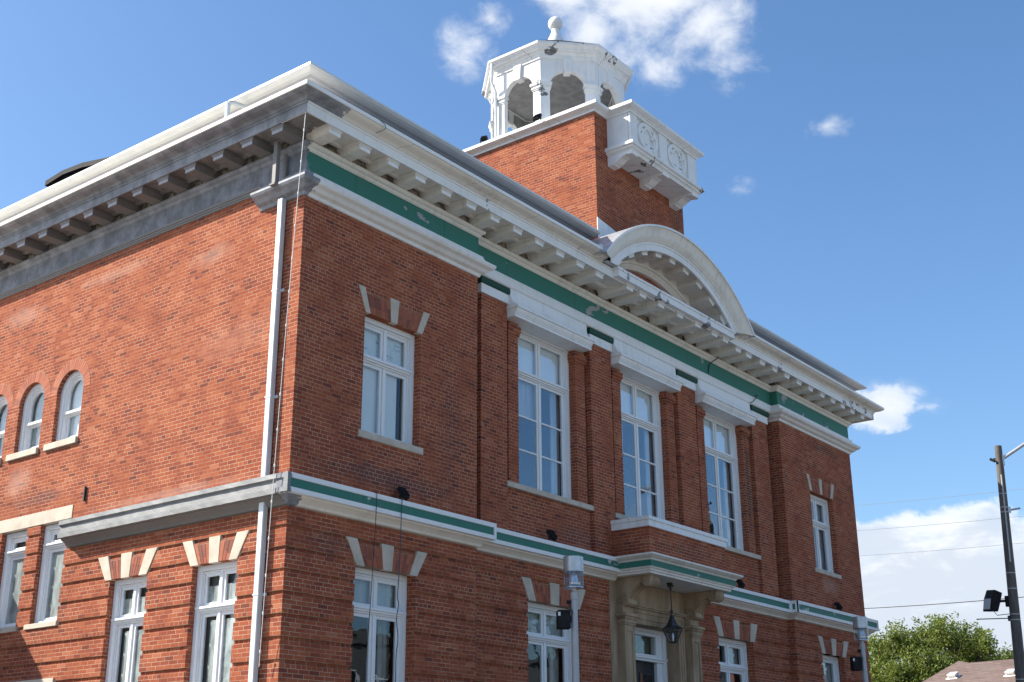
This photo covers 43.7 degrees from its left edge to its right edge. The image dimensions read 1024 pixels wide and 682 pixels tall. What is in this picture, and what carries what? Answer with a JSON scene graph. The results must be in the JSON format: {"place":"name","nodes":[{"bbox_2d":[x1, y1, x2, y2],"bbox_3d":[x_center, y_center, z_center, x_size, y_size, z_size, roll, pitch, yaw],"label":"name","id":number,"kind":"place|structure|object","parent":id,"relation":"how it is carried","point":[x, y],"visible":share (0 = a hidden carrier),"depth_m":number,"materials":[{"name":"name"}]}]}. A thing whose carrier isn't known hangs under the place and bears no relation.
{"place":"outdoors","nodes":[
{"label":"outdoors","id":0,"kind":"place"},
{"bbox_2d":[0,0,1023,670],"label":"sky","id":1,"kind":"structure","parent":0,"point":[860,171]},
{"bbox_2d":[854,489,1017,505],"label":"overhead wire","id":2,"kind":"object","parent":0,"point":[934,498],"visible":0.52,"depth_m":50.53,"materials":[{"name":"grey metal"}]},
{"label":"ground","id":3,"kind":"structure","parent":0,"visible":0},
{"bbox_2d":[0,16,883,681],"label":"town hall","id":4,"kind":"structure","parent":3,"relation":"on","point":[502,350],"depth_m":24.37,"materials":[{"name":"brick"}]},
{"bbox_2d":[0,384,13,463],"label":"window","id":5,"kind":"structure","parent":4,"relation":"in","point":[6,401],"depth_m":26.27,"materials":[{"name":"white glass"}]},
{"bbox_2d":[0,531,27,633],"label":"window","id":6,"kind":"structure","parent":4,"relation":"in","point":[12,573],"depth_m":24.51,"materials":[{"name":"white glass"}]},
{"bbox_2d":[5,372,50,461],"bbox_3d":[-9.493,1.488,25.451,1.304,1.762,0.340,-15,-24,35],"label":"window","id":7,"kind":"structure","parent":4,"relation":"in","point":[34,402],"depth_m":25.59,"materials":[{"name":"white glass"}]},
{"bbox_2d":[23,523,65,629],"bbox_3d":[-8.489,4.340,23.637,1.020,1.938,0.330,-15,-24,35],"label":"window","id":8,"kind":"structure","parent":4,"relation":"in","point":[47,604],"depth_m":23.73,"materials":[{"name":"white glass"}]},
{"bbox_2d":[43,359,90,451],"bbox_3d":[-8.474,1.217,24.711,1.304,1.762,0.340,-15,-24,35],"label":"window","id":9,"kind":"structure","parent":4,"relation":"in","point":[71,396],"depth_m":24.85,"materials":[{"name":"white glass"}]},
{"bbox_2d":[98,547,159,681],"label":"window","id":10,"kind":"structure","parent":4,"relation":"in","point":[126,630],"depth_m":21.99,"materials":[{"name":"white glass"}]},
{"bbox_2d":[183,530,250,681],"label":"window","id":11,"kind":"structure","parent":4,"relation":"in","point":[212,642],"depth_m":20.66,"materials":[{"name":"white glass"}]},
{"bbox_2d":[259,112,305,665],"bbox_3d":[-3.651,0.531,20.326,0.059,8.971,1.038,8,-21,-22],"label":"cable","id":12,"kind":"object","parent":4,"relation":"hanging from","point":[280,395],"visible":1,"depth_m":20.19,"materials":[{"name":"white plastic"}]},
{"bbox_2d":[364,491,376,681],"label":"cable","id":13,"kind":"object","parent":4,"relation":"hanging from","point":[371,585],"visible":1,"depth_m":20.71,"materials":[{"name":"black metal"}]},
{"bbox_2d":[345,536,426,681],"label":"window","id":14,"kind":"structure","parent":4,"relation":"in","point":[384,602],"depth_m":21.60,"materials":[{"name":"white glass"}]},
{"bbox_2d":[358,284,429,454],"bbox_3d":[-2.265,0.584,22.804,0.465,2.740,1.884,-15,-24,35],"label":"window","id":15,"kind":"structure","parent":4,"relation":"in","point":[388,350],"depth_m":22.90,"materials":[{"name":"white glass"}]},
{"bbox_2d":[395,498,401,681],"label":"cable","id":16,"kind":"object","parent":4,"relation":"hanging from","point":[397,592],"visible":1,"depth_m":21.18,"materials":[{"name":"black plastic"}]},
{"bbox_2d":[397,486,409,500],"bbox_3d":[-1.869,2.638,21.987,0.190,0.257,0.220,-9,-21,22],"label":"floodlight","id":17,"kind":"object","parent":4,"relation":"on","point":[404,493],"visible":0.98,"depth_m":21.93,"materials":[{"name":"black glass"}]},
{"bbox_2d":[480,135,487,142],"bbox_3d":[-0.716,-5.157,32.650,0.198,0.231,0.170,-5,-20,14],"label":"floodlight","id":18,"kind":"object","parent":4,"relation":"on","point":[483,138],"visible":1,"depth_m":32.60,"materials":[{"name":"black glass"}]},
{"bbox_2d":[533,113,541,122],"bbox_3d":[0.627,-5.527,31.678,0.220,0.257,0.190,-15,-24,35],"label":"floodlight","id":19,"kind":"object","parent":4,"relation":"on","point":[536,117],"visible":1,"depth_m":31.62,"materials":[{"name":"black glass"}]},
{"bbox_2d":[507,331,593,510],"bbox_3d":[0.601,1.591,26.869,0.566,3.598,2.996,-15,-24,35],"label":"window","id":20,"kind":"structure","parent":4,"relation":"in","point":[543,365],"depth_m":27.23,"materials":[{"name":"wood"}]},
{"bbox_2d":[546,529,557,541],"bbox_3d":[0.798,3.905,25.560,0.190,0.257,0.220,-12,-23,30],"label":"floodlight","id":21,"kind":"object","parent":4,"relation":"on","point":[552,535],"visible":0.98,"depth_m":25.50,"materials":[{"name":"black metal"}]},
{"bbox_2d":[520,576,585,681],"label":"window","id":22,"kind":"structure","parent":4,"relation":"in","point":[542,631],"depth_m":25.46,"materials":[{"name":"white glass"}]},
{"bbox_2d":[616,376,664,519],"bbox_3d":[2.934,2.598,29.711,0.566,3.598,2.941,-15,-24,35],"label":"window","id":23,"kind":"structure","parent":4,"relation":"in","point":[640,405],"depth_m":30.22,"materials":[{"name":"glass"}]},
{"bbox_2d":[635,627,667,681],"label":"door","id":24,"kind":"structure","parent":4,"relation":"in","point":[650,645],"depth_m":28.68,"materials":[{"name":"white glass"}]},
{"bbox_2d":[662,585,682,643],"bbox_3d":[3.509,6.002,28.077,0.470,1.260,0.467,-15,-24,35],"label":"porch lantern","id":25,"kind":"object","parent":4,"relation":"hanging from","point":[672,624],"visible":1,"depth_m":27.93,"materials":[{"name":"metal"}]},
{"bbox_2d":[703,413,760,559],"bbox_3d":[5.277,3.610,32.567,0.566,3.598,3.001,-15,-24,35],"label":"window","id":26,"kind":"structure","parent":4,"relation":"in","point":[719,435],"depth_m":33.06,"materials":[{"name":"wood"}]},
{"bbox_2d":[712,615,756,681],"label":"window","id":27,"kind":"structure","parent":4,"relation":"in","point":[726,631],"depth_m":31.18,"materials":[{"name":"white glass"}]},
{"bbox_2d":[736,579,744,588],"bbox_3d":[5.625,5.989,31.443,0.190,0.257,0.220,-12,-23,30],"label":"floodlight","id":28,"kind":"object","parent":4,"relation":"on","point":[741,584],"visible":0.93,"depth_m":31.38,"materials":[{"name":"black metal"}]},
{"bbox_2d":[806,473,841,578],"bbox_3d":[8.636,5.278,36.095,0.465,2.745,1.815,-15,-24,35],"label":"window","id":29,"kind":"structure","parent":4,"relation":"in","point":[819,506],"depth_m":36.33,"materials":[{"name":"white glass"}]},
{"bbox_2d":[817,636,848,681],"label":"window","id":30,"kind":"structure","parent":4,"relation":"in","point":[830,663],"depth_m":35.02,"materials":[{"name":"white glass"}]},
{"bbox_2d":[834,602,842,610],"bbox_3d":[9.013,7.341,35.265,0.190,0.257,0.220,-15,-24,35],"label":"floodlight","id":31,"kind":"object","parent":4,"relation":"on","point":[839,607],"visible":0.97,"depth_m":35.21,"materials":[{"name":"black metal"}]},
{"bbox_2d":[866,610,1006,681],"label":"tree","id":32,"kind":"object","parent":3,"relation":"on","point":[926,659],"visible":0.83,"depth_m":70.74,"materials":[{"name":"green plant"}]},
{"bbox_2d":[923,659,1015,681],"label":"house","id":33,"kind":"structure","parent":3,"relation":"on","point":[991,671],"depth_m":52.93,"materials":[{"name":"brown"}]},
{"bbox_2d":[977,443,1023,681],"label":"utility pole","id":34,"kind":"object","parent":3,"relation":"on","point":[992,600],"visible":1,"depth_m":35.17,"materials":[{"name":"wood"},{"name":"metal"}]},
{"bbox_2d":[857,516,1020,530],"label":"overhead wire","id":35,"kind":"object","parent":34,"relation":"attached to","point":[936,524],"visible":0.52,"depth_m":49.97,"materials":[{"name":"grey"}]},
{"bbox_2d":[860,543,1018,555],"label":"overhead wire","id":36,"kind":"object","parent":34,"relation":"attached to","point":[934,550],"visible":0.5,"depth_m":49.90,"materials":[{"name":"grey"}]},
{"bbox_2d":[864,597,1022,608],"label":"overhead wire","id":37,"kind":"object","parent":34,"relation":"attached to","point":[932,604],"visible":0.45,"depth_m":49.51,"materials":[{"name":"black"}]},
{"bbox_2d":[993,645,1013,659],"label":"tree","id":38,"kind":"object","parent":3,"relation":"on","point":[1008,655],"visible":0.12,"depth_m":83.74,"materials":[{"name":"green plant"}]},
{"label":"pavement","id":39,"kind":"structure","parent":0,"visible":0},
{"bbox_2d":[556,555,583,681],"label":"lamp post","id":40,"kind":"object","parent":39,"relation":"on","point":[573,568],"visible":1,"depth_m":22.36,"materials":[{"name":"grey metal"}]},
{"bbox_2d":[850,616,868,681],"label":"lamp post","id":41,"kind":"object","parent":39,"relation":"on","point":[860,623],"visible":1,"depth_m":30.61,"materials":[{"name":"grey metal"}]}
]}

